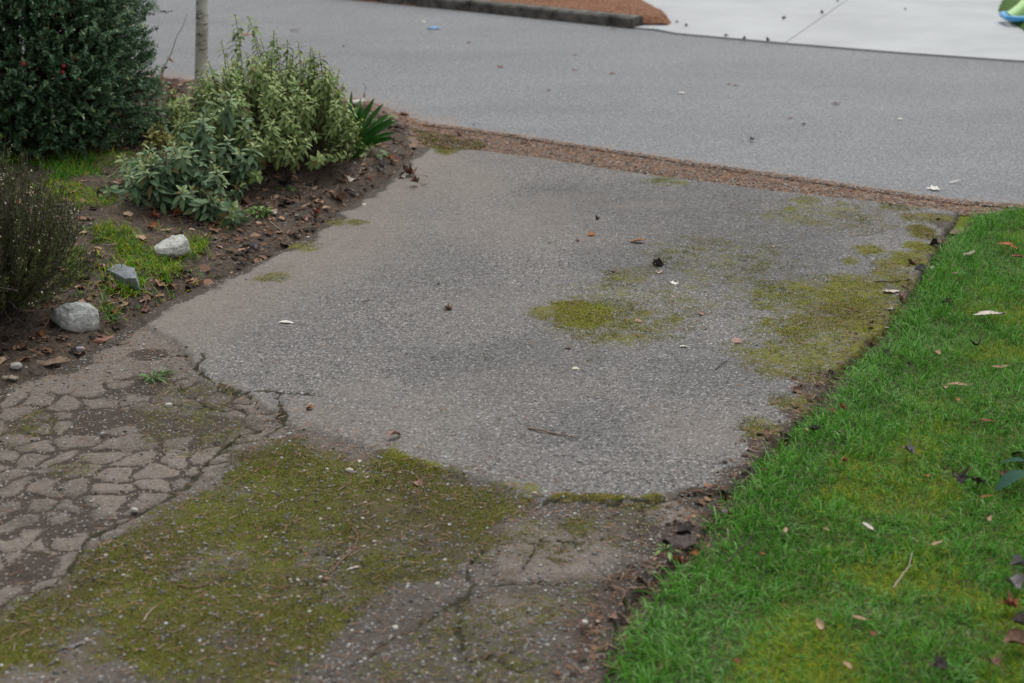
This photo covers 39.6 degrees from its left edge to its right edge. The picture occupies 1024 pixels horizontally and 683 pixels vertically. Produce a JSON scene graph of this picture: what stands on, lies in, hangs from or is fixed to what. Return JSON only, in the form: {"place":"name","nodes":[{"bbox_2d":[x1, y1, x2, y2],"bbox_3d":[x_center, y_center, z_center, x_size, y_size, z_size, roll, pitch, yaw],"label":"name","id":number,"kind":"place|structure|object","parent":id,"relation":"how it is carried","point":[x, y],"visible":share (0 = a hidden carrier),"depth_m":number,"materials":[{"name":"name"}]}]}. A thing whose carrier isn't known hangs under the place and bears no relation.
{"place":"outdoors","nodes":[
{"label":"outdoors","id":0,"kind":"place"},
{"bbox_2d":[0,70,417,388],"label":"garden bed","id":1,"kind":"object","parent":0,"point":[24,372],"visible":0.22,"depth_m":5.71,"materials":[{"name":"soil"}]},
{"bbox_2d":[1,375,17,380],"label":"wood chip","id":2,"kind":"object","parent":1,"relation":"on","point":[10,377],"visible":1,"depth_m":4.36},
{"bbox_2d":[10,362,22,368],"bbox_3d":[-1.535,0.075,4.401,0.035,0.021,0.031,0,20,0],"label":"pebble","id":3,"kind":"object","parent":1,"relation":"on","point":[16,365],"visible":1,"depth_m":4.39,"materials":[{"name":"stone"}]},
{"bbox_2d":[0,134,101,320],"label":"heather","id":4,"kind":"object","parent":1,"relation":"on","point":[27,257],"visible":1,"depth_m":4.59,"materials":[{"name":"green plant"}]},
{"bbox_2d":[36,357,67,366],"bbox_3d":[-1.464,0.063,4.481,0.126,0.017,0.050,-4,20,-12],"label":"bark piece","id":5,"kind":"object","parent":1,"relation":"on","point":[48,362],"visible":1,"depth_m":4.48,"materials":[{"name":"wood"}]},
{"bbox_2d":[50,302,99,332],"bbox_3d":[-1.466,-0.079,4.747,0.146,0.138,0.148,18,27,41],"label":"rock","id":6,"kind":"object","parent":1,"relation":"on","point":[79,316],"visible":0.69,"depth_m":4.69,"materials":[{"name":"stone"}]},
{"bbox_2d":[75,346,83,351],"bbox_3d":[-1.402,0.025,4.616,0.030,0.017,0.024,-9,22,-23],"label":"pebble","id":7,"kind":"object","parent":1,"relation":"on","point":[79,348],"visible":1,"depth_m":4.61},
{"bbox_2d":[0,0,181,162],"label":"evergreen shrub","id":8,"kind":"object","parent":1,"relation":"on","point":[83,51],"visible":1,"depth_m":6.55,"materials":[{"name":"green plant"}]},
{"bbox_2d":[96,186,106,198],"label":"seedling","id":9,"kind":"object","parent":1,"relation":"on","point":[98,192],"visible":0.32,"depth_m":5.91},
{"bbox_2d":[92,335,113,342],"bbox_3d":[-1.370,-0.009,4.719,0.110,0.016,0.040,-3,20,-9],"label":"bark piece","id":10,"kind":"object","parent":1,"relation":"on","point":[98,340],"visible":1,"depth_m":4.71,"materials":[{"name":"wood"}]},
{"bbox_2d":[109,280,117,289],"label":"maple leaf","id":11,"kind":"object","parent":1,"relation":"on","point":[113,285],"visible":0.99,"depth_m":5.03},
{"bbox_2d":[106,264,140,290],"bbox_3d":[-1.392,-0.220,5.116,0.069,0.096,0.220,-18,26,-40],"label":"rock","id":12,"kind":"object","parent":1,"relation":"on","point":[124,273],"visible":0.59,"depth_m":5.07,"materials":[{"name":"stone"}]},
{"bbox_2d":[0,142,258,334],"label":"patchy grass","id":13,"kind":"structure","parent":1,"relation":"on","point":[83,162],"depth_m":5.51,"materials":[{"name":"plant"}]},
{"bbox_2d":[114,151,172,189],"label":"sage shrub","id":14,"kind":"object","parent":1,"relation":"on","point":[130,161],"visible":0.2,"depth_m":6.14,"materials":[{"name":"green plant"}]},
{"bbox_2d":[118,102,173,145],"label":"sage shrub","id":15,"kind":"object","parent":1,"relation":"on","point":[130,138],"visible":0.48,"depth_m":7.00,"materials":[{"name":"green plant"}]},
{"bbox_2d":[148,221,157,227],"bbox_3d":[-1.411,-0.458,5.606,0.053,0.029,0.040,0,20,0],"label":"leaf scrap","id":16,"kind":"object","parent":1,"relation":"on","point":[153,223],"visible":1,"depth_m":5.62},
{"bbox_2d":[148,209,165,218],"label":"maple leaf","id":17,"kind":"object","parent":1,"relation":"on","point":[154,214],"visible":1,"depth_m":5.73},
{"bbox_2d":[155,57,173,107],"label":"red leaved sprig","id":18,"kind":"object","parent":1,"relation":"on","point":[171,60],"visible":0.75,"depth_m":7.54,"materials":[{"name":"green plant"}]},
{"bbox_2d":[152,15,186,103],"bbox_3d":[-1.815,-1.461,7.508,0.240,0.522,0.008,0,20,0],"label":"bare stem","id":19,"kind":"object","parent":1,"relation":"on","point":[171,52],"visible":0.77,"depth_m":7.49,"materials":[{"name":"plant"}]},
{"bbox_2d":[141,121,200,152],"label":"sage shrub","id":20,"kind":"object","parent":1,"relation":"on","point":[159,139],"visible":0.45,"depth_m":6.81,"materials":[{"name":"green plant"}]},
{"bbox_2d":[153,234,190,259],"bbox_3d":[-1.303,-0.352,5.435,0.136,0.100,0.142,-9,22,-24],"label":"rock","id":21,"kind":"object","parent":1,"relation":"on","point":[175,246],"visible":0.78,"depth_m":5.39,"materials":[{"name":"stone"}]},
{"bbox_2d":[99,140,247,220],"bbox_3d":[-1.405,-0.680,5.891,0.602,0.344,0.423,0,20,0],"label":"sage shrub","id":22,"kind":"object","parent":1,"relation":"on","point":[162,192],"visible":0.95,"depth_m":5.79,"materials":[{"name":"green plant"}]},
{"bbox_2d":[168,282,179,289],"bbox_3d":[-1.229,-0.200,5.156,0.040,0.026,0.038,-13,24,-32],"label":"leaf scrap","id":23,"kind":"object","parent":1,"relation":"on","point":[174,285],"visible":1,"depth_m":5.17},
{"bbox_2d":[172,206,183,214],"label":"maple leaf","id":24,"kind":"object","parent":1,"relation":"on","point":[176,210],"visible":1,"depth_m":5.77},
{"bbox_2d":[185,283,194,289],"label":"leaf scrap","id":25,"kind":"object","parent":1,"relation":"on","point":[191,285],"visible":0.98,"depth_m":5.21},
{"bbox_2d":[156,74,228,131],"bbox_3d":[-1.611,-1.200,7.322,0.421,0.337,0.431,0,20,0],"label":"sage shrub","id":26,"kind":"object","parent":1,"relation":"on","point":[172,104],"visible":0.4,"depth_m":7.22,"materials":[{"name":"green plant"}]},
{"bbox_2d":[194,0,207,105],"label":"young tree","id":27,"kind":"object","parent":1,"relation":"on","point":[201,43],"visible":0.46,"depth_m":7.57,"materials":[{"name":"grey plant"}]},
{"bbox_2d":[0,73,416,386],"bbox_3d":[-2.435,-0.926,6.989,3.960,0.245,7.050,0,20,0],"label":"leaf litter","id":28,"kind":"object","parent":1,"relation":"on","point":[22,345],"visible":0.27,"depth_m":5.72,"materials":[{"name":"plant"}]},
{"bbox_2d":[164,89,265,196],"bbox_3d":[-1.282,-0.874,6.212,0.456,0.466,0.400,19,27,41],"label":"sage shrub","id":29,"kind":"object","parent":1,"relation":"on","point":[240,168],"visible":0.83,"depth_m":6.14,"materials":[{"name":"green plant"}]},
{"bbox_2d":[190,188,253,226],"bbox_3d":[-1.188,-0.527,5.815,0.260,0.206,0.201,3,20,7],"label":"sage shrub","id":30,"kind":"object","parent":1,"relation":"on","point":[229,212],"visible":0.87,"depth_m":5.78,"materials":[{"name":"green plant"}]},
{"bbox_2d":[235,252,252,260],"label":"oval leaf","id":31,"kind":"object","parent":1,"relation":"on","point":[242,254],"visible":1,"depth_m":5.50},
{"bbox_2d":[217,14,274,100],"bbox_3d":[-1.314,-1.349,7.163,0.300,0.610,0.287,0,20,0],"label":"sage shrub","id":32,"kind":"object","parent":1,"relation":"on","point":[239,40],"visible":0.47,"depth_m":7.04,"materials":[{"name":"green plant"}]},
{"bbox_2d":[238,196,254,204],"bbox_3d":[-1.142,-0.604,6.107,0.076,0.032,0.060,0,20,0],"label":"leaf scrap","id":33,"kind":"object","parent":1,"relation":"on","point":[245,200],"visible":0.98,"depth_m":6.11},
{"bbox_2d":[245,248,256,253],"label":"oval leaf","id":34,"kind":"object","parent":1,"relation":"on","point":[249,250],"visible":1,"depth_m":5.54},
{"bbox_2d":[247,241,264,249],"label":"maple leaf","id":35,"kind":"object","parent":1,"relation":"on","point":[253,246],"visible":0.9,"depth_m":5.60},
{"bbox_2d":[245,206,273,217],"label":"bright weed","id":36,"kind":"object","parent":1,"relation":"on","point":[254,212],"visible":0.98,"depth_m":5.98,"materials":[{"name":"green plant"}]},
{"bbox_2d":[264,229,272,234],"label":"leaf scrap","id":37,"kind":"object","parent":1,"relation":"on","point":[270,232],"visible":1,"depth_m":5.78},
{"bbox_2d":[265,200,275,207],"bbox_3d":[-1.032,-0.589,6.098,0.060,0.029,0.046,11,23,27],"label":"leaf scrap","id":38,"kind":"object","parent":1,"relation":"on","point":[272,204],"visible":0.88,"depth_m":6.10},
{"bbox_2d":[170,29,374,183],"bbox_3d":[-1.121,-1.131,6.637,0.981,0.607,1.070,12,23,30],"label":"sage shrub","id":39,"kind":"object","parent":1,"relation":"on","point":[282,110],"visible":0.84,"depth_m":6.51,"materials":[{"name":"green plant"}]},
{"bbox_2d":[276,185,296,190],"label":"leafy seedling","id":40,"kind":"object","parent":1,"relation":"on","point":[287,188],"visible":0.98,"depth_m":6.33,"materials":[{"name":"green plant"}]},
{"bbox_2d":[275,169,302,184],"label":"maple leaf","id":41,"kind":"object","parent":1,"relation":"on","point":[288,180],"visible":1,"depth_m":6.39,"materials":[{"name":"plant"}]},
{"bbox_2d":[328,185,354,202],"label":"maple leaf","id":42,"kind":"object","parent":1,"relation":"on","point":[340,195],"visible":1,"depth_m":6.38,"materials":[{"name":"plant"}]},
{"bbox_2d":[315,91,395,159],"bbox_3d":[-0.797,-1.045,6.979,0.492,0.340,0.332,-8,21,-20],"label":"strap leaved plant","id":43,"kind":"object","parent":1,"relation":"on","point":[370,136],"visible":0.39,"depth_m":6.97,"materials":[{"name":"green plant"}]},
{"bbox_2d":[346,99,365,103],"bbox_3d":[-0.916,-1.413,8.371,0.114,0.029,0.056,-4,20,-10],"label":"wood chip","id":44,"kind":"object","parent":1,"relation":"on","point":[357,101],"visible":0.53,"depth_m":8.36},
{"bbox_2d":[361,147,387,159],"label":"leafy seedling","id":45,"kind":"object","parent":1,"relation":"on","point":[375,155],"visible":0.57,"depth_m":7.08,"materials":[{"name":"green plant"}]},
{"bbox_2d":[366,112,398,125],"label":"leafy seedling","id":46,"kind":"object","parent":1,"relation":"on","point":[376,119],"visible":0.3,"depth_m":7.87,"materials":[{"name":"green plant"}]},
{"bbox_2d":[374,156,393,170],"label":"maple leaf","id":47,"kind":"object","parent":1,"relation":"on","point":[382,163],"visible":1,"depth_m":6.90,"materials":[{"name":"plant"}]},
{"bbox_2d":[387,153,401,163],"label":"maple leaf","id":48,"kind":"object","parent":1,"relation":"on","point":[396,158],"visible":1,"depth_m":7.09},
{"bbox_2d":[388,124,407,128],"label":"oval leaf","id":49,"kind":"object","parent":1,"relation":"on","point":[397,126],"visible":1,"depth_m":7.72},
{"bbox_2d":[0,147,958,682],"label":"driveway","id":50,"kind":"structure","parent":0,"point":[646,427],"depth_m":4.11,"materials":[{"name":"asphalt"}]},
{"bbox_2d":[53,640,87,650],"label":"narrow leaf","id":51,"kind":"object","parent":50,"relation":"on","point":[73,646],"visible":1,"depth_m":2.94,"materials":[{"name":"plant"}]},
{"bbox_2d":[138,370,166,384],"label":"grass tuft","id":52,"kind":"object","parent":50,"relation":"on","point":[153,378],"visible":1,"depth_m":4.34,"materials":[{"name":"green plant"}]},
{"bbox_2d":[153,368,173,376],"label":"grass tuft","id":53,"kind":"object","parent":50,"relation":"on","point":[167,372],"visible":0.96,"depth_m":4.40,"materials":[{"name":"green plant"}]},
{"bbox_2d":[279,320,296,322],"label":"oval leaf","id":54,"kind":"object","parent":50,"relation":"on","point":[285,321],"visible":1,"depth_m":4.81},
{"bbox_2d":[329,516,370,572],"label":"twig","id":55,"kind":"object","parent":50,"relation":"on","point":[345,556],"visible":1,"depth_m":3.32,"materials":[{"name":"wood"}]},
{"bbox_2d":[384,428,400,436],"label":"oval leaf","id":56,"kind":"object","parent":50,"relation":"on","point":[391,432],"visible":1,"depth_m":3.90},
{"bbox_2d":[400,162,427,176],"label":"maple leaf","id":57,"kind":"object","parent":50,"relation":"on","point":[409,170],"visible":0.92,"depth_m":6.79,"materials":[{"name":"plant"}]},
{"bbox_2d":[409,172,420,183],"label":"maple leaf","id":58,"kind":"object","parent":50,"relation":"on","point":[414,179],"visible":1,"depth_m":6.61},
{"bbox_2d":[413,477,422,485],"bbox_3d":[-0.237,0.362,3.657,0.035,0.021,0.032,0,20,0],"label":"leaf scrap","id":59,"kind":"object","parent":50,"relation":"on","point":[419,481],"visible":1,"depth_m":3.66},
{"bbox_2d":[0,128,941,682],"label":"moss","id":60,"kind":"object","parent":50,"relation":"on","point":[596,322],"visible":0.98,"depth_m":3.48,"materials":[{"name":"plant"}]},
{"bbox_2d":[528,428,577,438],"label":"twig","id":61,"kind":"object","parent":50,"relation":"on","point":[551,432],"visible":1,"depth_m":3.93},
{"bbox_2d":[608,612,616,618],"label":"leaf scrap","id":62,"kind":"object","parent":50,"relation":"on","point":[613,614],"visible":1,"depth_m":3.03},
{"bbox_2d":[637,571,648,581],"bbox_3d":[0.296,0.528,3.184,0.030,0.020,0.034,0,20,0],"label":"leaf scrap","id":63,"kind":"object","parent":50,"relation":"on","point":[645,575],"visible":1,"depth_m":3.19,"materials":[{"name":"plant"}]},
{"bbox_2d":[653,259,671,265],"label":"maple leaf","id":64,"kind":"object","parent":50,"relation":"on","point":[658,263],"visible":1,"depth_m":5.42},
{"bbox_2d":[654,543,679,560],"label":"leafy seedling","id":65,"kind":"object","parent":50,"relation":"on","point":[669,553],"visible":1,"depth_m":3.31,"materials":[{"name":"green plant"}]},
{"bbox_2d":[661,532,697,550],"bbox_3d":[0.399,0.469,3.353,0.085,0.020,0.062,-14,24,-33],"label":"bark piece","id":66,"kind":"object","parent":50,"relation":"on","point":[684,541],"visible":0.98,"depth_m":3.34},
{"bbox_2d":[673,554,692,563],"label":"maple leaf","id":67,"kind":"object","parent":50,"relation":"on","point":[680,559],"visible":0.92,"depth_m":3.28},
{"bbox_2d":[674,521,702,534],"bbox_3d":[0.422,0.449,3.399,0.068,0.024,0.048,0,20,0],"label":"leaf scrap","id":68,"kind":"object","parent":50,"relation":"on","point":[685,527],"visible":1,"depth_m":3.41,"materials":[{"name":"plant"}]},
{"bbox_2d":[731,337,741,342],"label":"leaf scrap","id":69,"kind":"object","parent":50,"relation":"on","point":[735,340],"visible":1,"depth_m":4.64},
{"bbox_2d":[879,289,899,293],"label":"oval leaf","id":70,"kind":"object","parent":50,"relation":"on","point":[890,291],"visible":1,"depth_m":5.12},
{"bbox_2d":[897,290,907,299],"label":"maple leaf","id":71,"kind":"object","parent":50,"relation":"on","point":[901,295],"visible":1,"depth_m":5.05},
{"bbox_2d":[914,263,927,268],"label":"oval leaf","id":72,"kind":"object","parent":50,"relation":"on","point":[920,266],"visible":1,"depth_m":5.38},
{"bbox_2d":[930,238,941,244],"bbox_3d":[1.695,-0.403,5.691,0.048,0.040,0.034,0,20,0],"label":"leaf scrap","id":73,"kind":"object","parent":50,"relation":"on","point":[934,241],"visible":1,"depth_m":5.68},
{"bbox_2d":[3,0,1023,208],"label":"road","id":74,"kind":"structure","parent":0,"point":[963,118],"depth_m":9.15,"materials":[{"name":"asphalt"}]},
{"bbox_2d":[381,0,472,11],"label":"kerb","id":75,"kind":"structure","parent":74,"relation":"on","point":[461,5],"depth_m":13.11,"materials":[{"name":"concrete"}]},
{"bbox_2d":[469,0,642,28],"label":"kerb","id":76,"kind":"structure","parent":74,"relation":"on","point":[620,20],"depth_m":12.30,"materials":[{"name":"concrete"}]},
{"bbox_2d":[385,114,988,233],"bbox_3d":[1.247,-0.867,7.080,6.965,0.008,1.637,11,23,27],"label":"gutter","id":77,"kind":"object","parent":74,"relation":"on","point":[413,139],"visible":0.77,"depth_m":7.12,"materials":[{"name":"gravel"}]},
{"bbox_2d":[343,99,1023,214],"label":"gutter gravel","id":78,"kind":"structure","parent":77,"relation":"on","point":[732,181],"depth_m":7.00,"materials":[{"name":"stone"}]},
{"bbox_2d":[927,185,950,189],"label":"maple leaf","id":79,"kind":"object","parent":74,"relation":"on","point":[934,187],"visible":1,"depth_m":6.61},
{"bbox_2d":[357,0,670,24],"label":"mulch bed","id":80,"kind":"object","parent":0,"point":[649,13],"visible":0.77,"depth_m":12.46,"materials":[{"name":"brown wood"}]},
{"bbox_2d":[634,0,846,43],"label":"concrete apron","id":81,"kind":"object","parent":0,"point":[756,20],"visible":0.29,"depth_m":12.40,"materials":[{"name":"concrete"}]},
{"bbox_2d":[586,198,1023,682],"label":"lawn","id":82,"kind":"structure","parent":0,"point":[880,579],"depth_m":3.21,"materials":[{"name":"plant"}]},
{"bbox_2d":[726,531,754,562],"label":"twig","id":83,"kind":"object","parent":82,"relation":"on","point":[740,548],"visible":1,"depth_m":3.21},
{"bbox_2d":[807,425,822,430],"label":"oval leaf","id":84,"kind":"object","parent":82,"relation":"on","point":[814,427],"visible":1,"depth_m":3.90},
{"bbox_2d":[816,618,823,632],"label":"oval leaf","id":85,"kind":"object","parent":82,"relation":"on","point":[820,623],"visible":1,"depth_m":2.90,"materials":[{"name":"plant"}]},
{"bbox_2d":[838,402,848,410],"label":"maple leaf","id":86,"kind":"object","parent":82,"relation":"on","point":[843,406],"visible":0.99,"depth_m":4.01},
{"bbox_2d":[842,661,851,668],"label":"oval leaf","id":87,"kind":"object","parent":82,"relation":"on","point":[848,664],"visible":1,"depth_m":2.76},
{"bbox_2d":[852,615,868,619],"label":"oval leaf","id":88,"kind":"object","parent":82,"relation":"on","point":[859,617],"visible":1,"depth_m":2.93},
{"bbox_2d":[863,522,876,530],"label":"oval leaf","id":89,"kind":"object","parent":82,"relation":"on","point":[867,525],"visible":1,"depth_m":3.31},
{"bbox_2d":[893,552,912,588],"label":"twig","id":90,"kind":"object","parent":82,"relation":"on","point":[903,572],"visible":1,"depth_m":3.06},
{"bbox_2d":[902,439,923,456],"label":"maple leaf","id":91,"kind":"object","parent":82,"relation":"on","point":[909,448],"visible":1,"depth_m":3.70,"materials":[{"name":"plant"}]},
{"bbox_2d":[928,652,962,669],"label":"maple leaf","id":92,"kind":"object","parent":82,"relation":"on","point":[939,662],"visible":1,"depth_m":2.73,"materials":[{"name":"plant"}]},
{"bbox_2d":[946,382,972,385],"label":"narrow leaf","id":93,"kind":"object","parent":82,"relation":"on","point":[959,383],"visible":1,"depth_m":4.15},
{"bbox_2d":[952,465,971,495],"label":"maple leaf","id":94,"kind":"object","parent":82,"relation":"on","point":[961,477],"visible":1,"depth_m":3.50,"materials":[{"name":"plant"}]},
{"bbox_2d":[962,250,974,255],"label":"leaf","id":95,"kind":"object","parent":82,"relation":"on","point":[969,253],"visible":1,"depth_m":5.44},
{"bbox_2d":[969,336,981,345],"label":"maple leaf","id":96,"kind":"object","parent":82,"relation":"on","point":[978,343],"visible":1,"depth_m":4.47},
{"bbox_2d":[971,477,987,483],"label":"oval leaf","id":97,"kind":"object","parent":82,"relation":"on","point":[978,479],"visible":1,"depth_m":3.53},
{"bbox_2d":[973,310,1006,315],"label":"oval leaf","id":98,"kind":"object","parent":82,"relation":"on","point":[988,312],"visible":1,"depth_m":4.76,"materials":[{"name":"plant"}]},
{"bbox_2d":[986,652,1002,670],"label":"maple leaf","id":99,"kind":"object","parent":82,"relation":"on","point":[995,660],"visible":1,"depth_m":2.74,"materials":[{"name":"plant"}]},
{"bbox_2d":[990,364,1011,367],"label":"narrow leaf","id":100,"kind":"object","parent":82,"relation":"on","point":[997,366],"visible":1,"depth_m":4.29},
{"bbox_2d":[997,466,1008,475],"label":"maple leaf","id":101,"kind":"object","parent":82,"relation":"on","point":[1002,473],"visible":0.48,"depth_m":3.57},
{"bbox_2d":[996,451,1023,490],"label":"broad leaved plant","id":102,"kind":"object","parent":82,"relation":"on","point":[1008,478],"visible":0.98,"depth_m":3.52,"materials":[{"name":"green plant"}]},
{"bbox_2d":[998,241,1021,248],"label":"oval leaf","id":103,"kind":"object","parent":82,"relation":"on","point":[1010,244],"visible":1,"depth_m":5.52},
{"bbox_2d":[1000,591,1023,607],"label":"maple leaf","id":104,"kind":"object","parent":82,"relation":"on","point":[1011,602],"visible":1,"depth_m":2.93,"materials":[{"name":"plant"}]},
{"bbox_2d":[1003,627,1023,645],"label":"leaf scrap","id":105,"kind":"object","parent":82,"relation":"on","point":[1015,635],"visible":1,"depth_m":2.80,"materials":[{"name":"plant"}]},
{"bbox_2d":[1005,573,1023,588],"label":"leaf scrap","id":106,"kind":"object","parent":82,"relation":"on","point":[1016,580],"visible":1,"depth_m":3.02,"materials":[{"name":"plant"}]},
{"bbox_2d":[1010,553,1023,565],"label":"leaf scrap","id":107,"kind":"object","parent":82,"relation":"on","point":[1017,560],"visible":1,"depth_m":3.11,"materials":[{"name":"plant"}]},
{"bbox_2d":[1011,611,1023,624],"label":"leaf scrap","id":108,"kind":"object","parent":82,"relation":"on","point":[1018,617],"visible":1,"depth_m":2.87,"materials":[{"name":"plant"}]},
{"bbox_2d":[786,0,1023,62],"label":"concrete apron","id":109,"kind":"object","parent":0,"point":[976,29],"visible":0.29,"depth_m":11.62,"materials":[{"name":"concrete"}]},
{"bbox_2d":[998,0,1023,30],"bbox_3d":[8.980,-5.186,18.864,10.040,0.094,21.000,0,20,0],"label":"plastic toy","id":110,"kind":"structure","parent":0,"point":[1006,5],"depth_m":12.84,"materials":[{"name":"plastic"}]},
{"bbox_2d":[999,0,1023,21],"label":"garden toy","id":111,"kind":"object","parent":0,"point":[1015,13],"visible":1,"depth_m":11.90,"materials":[{"name":"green plastic"}]},
{"label":"ground","id":112,"kind":"structure","parent":0,"visible":0},
{"bbox_2d":[0,97,1023,682],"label":"pine needles","id":113,"kind":"object","parent":112,"relation":"on","point":[712,177],"visible":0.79,"depth_m":3.76,"materials":[{"name":"plant"}]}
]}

